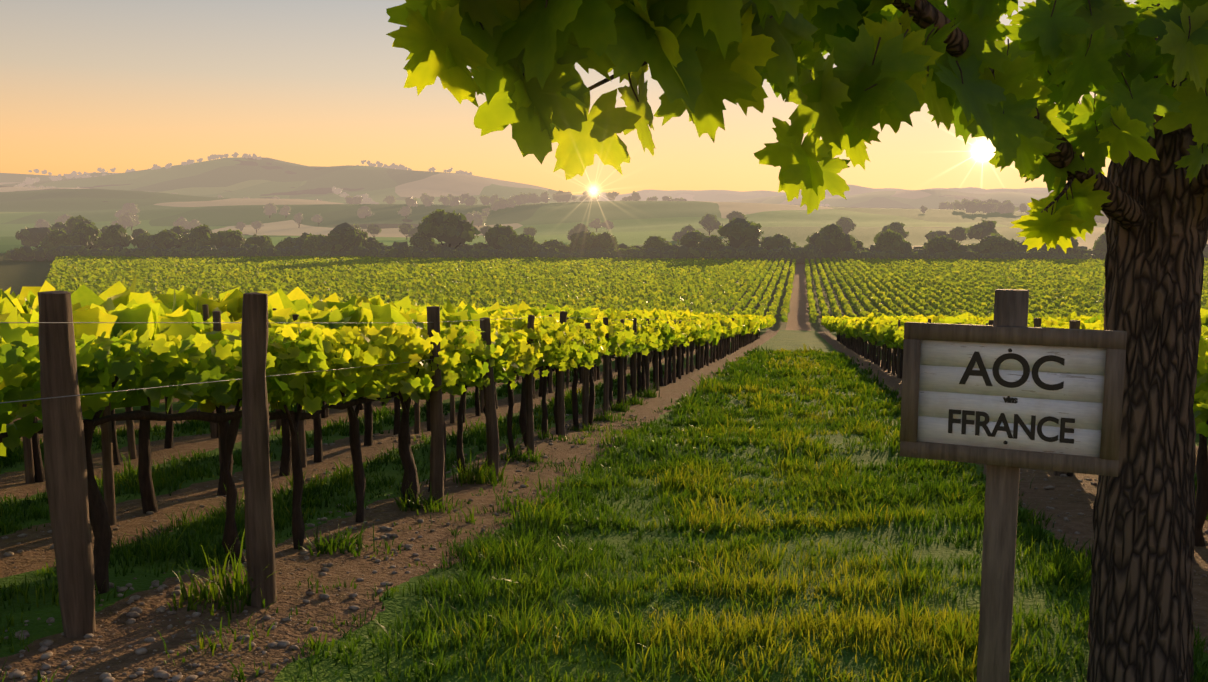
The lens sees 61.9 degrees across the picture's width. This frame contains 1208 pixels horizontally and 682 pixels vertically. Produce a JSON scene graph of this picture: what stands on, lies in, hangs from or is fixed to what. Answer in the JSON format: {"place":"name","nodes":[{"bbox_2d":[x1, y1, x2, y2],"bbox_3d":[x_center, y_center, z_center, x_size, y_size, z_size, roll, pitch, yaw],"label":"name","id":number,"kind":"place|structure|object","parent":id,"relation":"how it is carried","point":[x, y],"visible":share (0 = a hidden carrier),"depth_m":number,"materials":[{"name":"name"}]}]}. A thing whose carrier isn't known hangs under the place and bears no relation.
{"place":"outdoors","nodes":[
{"label":"outdoors","id":0,"kind":"place"},
{"bbox_2d":[0,0,1136,194],"label":"sky","id":1,"kind":"structure","parent":0,"point":[87,86],"materials":[{"name":"orange"}]},
{"bbox_2d":[0,157,1207,681],"bbox_3d":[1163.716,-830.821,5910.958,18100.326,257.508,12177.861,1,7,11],"label":"ground","id":2,"kind":"structure","parent":0,"point":[98,199],"depth_m":8.77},
{"bbox_2d":[0,344,1207,681],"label":"grass","id":3,"kind":"structure","parent":2,"relation":"on","point":[838,482],"depth_m":7.00,"materials":[{"name":"green plant"}]},
{"bbox_2d":[0,274,1207,456],"bbox_3d":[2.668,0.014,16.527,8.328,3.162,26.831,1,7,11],"label":"vine leaves","id":4,"kind":"object","parent":2,"relation":"on","point":[201,358],"visible":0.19,"depth_m":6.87,"materials":[{"name":"green plant"}]},
{"bbox_2d":[0,413,1207,681],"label":"pebbles","id":5,"kind":"object","parent":2,"relation":"on","point":[134,613],"visible":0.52,"depth_m":5.32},
{"bbox_2d":[0,331,1207,593],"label":"grapevine trunks","id":6,"kind":"object","parent":2,"relation":"on","point":[290,463],"visible":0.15,"depth_m":7.92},
{"bbox_2d":[3,152,1207,263],"bbox_3d":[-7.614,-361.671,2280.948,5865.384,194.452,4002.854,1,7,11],"label":"trees","id":7,"kind":"object","parent":2,"relation":"on","point":[682,252],"visible":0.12,"depth_m":299.62,"materials":[{"name":"green plant"}]},
{"bbox_2d":[21,290,1207,637],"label":"wooden posts","id":8,"kind":"object","parent":2,"relation":"on","point":[65,462],"visible":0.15,"depth_m":5.28,"materials":[{"name":"brown wood"}]},
{"bbox_2d":[0,317,1206,402],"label":"vine wires","id":9,"kind":"object","parent":8,"relation":"attached to","point":[214,322],"visible":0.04,"depth_m":4.84,"materials":[{"name":"grey metal"}]},
{"bbox_2d":[41,255,1207,322],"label":"vineyard","id":10,"kind":"object","parent":2,"relation":"on","point":[945,287],"visible":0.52,"depth_m":184.35,"materials":[{"name":"green plant"}]},
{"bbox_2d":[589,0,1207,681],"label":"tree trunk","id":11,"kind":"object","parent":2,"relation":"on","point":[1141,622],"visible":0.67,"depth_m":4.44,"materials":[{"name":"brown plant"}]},
{"bbox_2d":[386,0,1207,252],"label":"tree leaves","id":12,"kind":"object","parent":11,"relation":"attached to","point":[430,37],"visible":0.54,"depth_m":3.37,"materials":[{"name":"green plant"}]},
{"bbox_2d":[446,0,1207,165],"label":"tree leaves","id":13,"kind":"object","parent":11,"relation":"attached to","point":[533,38],"visible":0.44,"depth_m":2.19,"materials":[{"name":"green plant"}]},
{"bbox_2d":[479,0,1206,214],"bbox_3d":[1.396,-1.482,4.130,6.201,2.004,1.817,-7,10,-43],"label":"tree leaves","id":14,"kind":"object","parent":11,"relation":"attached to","point":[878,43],"visible":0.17,"depth_m":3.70,"materials":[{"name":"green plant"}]},
{"bbox_2d":[900,289,1126,681],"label":"sign frame","id":15,"kind":"object","parent":2,"relation":"on","point":[1008,326],"visible":0.96,"depth_m":2.99,"materials":[{"name":"brown wood"}]},
{"bbox_2d":[917,340,1105,456],"bbox_3d":[1.182,0.161,2.945,0.499,0.311,0.020,3,8,24],"label":"sign board","id":16,"kind":"object","parent":15,"relation":"attached to","point":[1079,395],"visible":0.92,"depth_m":2.93,"materials":[{"name":"grey wood"}]},
{"bbox_2d":[1003,396,1017,402],"bbox_3d":[1.183,0.170,2.932,0.041,0.021,0.001,3,8,25],"label":"sign marking","id":17,"kind":"object","parent":16,"relation":"attached to","point":[1008,399],"visible":1,"depth_m":2.93,"materials":[{"name":"black paint"}]},
{"bbox_2d":[948,409,1074,443],"bbox_3d":[1.186,0.248,2.941,0.343,0.074,0.002,3,8,25],"label":"sign lettering","id":18,"kind":"object","parent":16,"relation":"attached to","point":[1006,428],"visible":1,"depth_m":2.94},
{"bbox_2d":[959,351,1064,389],"bbox_3d":[1.181,0.086,2.923,0.283,0.102,0.002,3,8,25],"label":"sign lettering","id":19,"kind":"object","parent":16,"relation":"attached to","point":[982,371],"visible":1,"depth_m":2.92}
]}

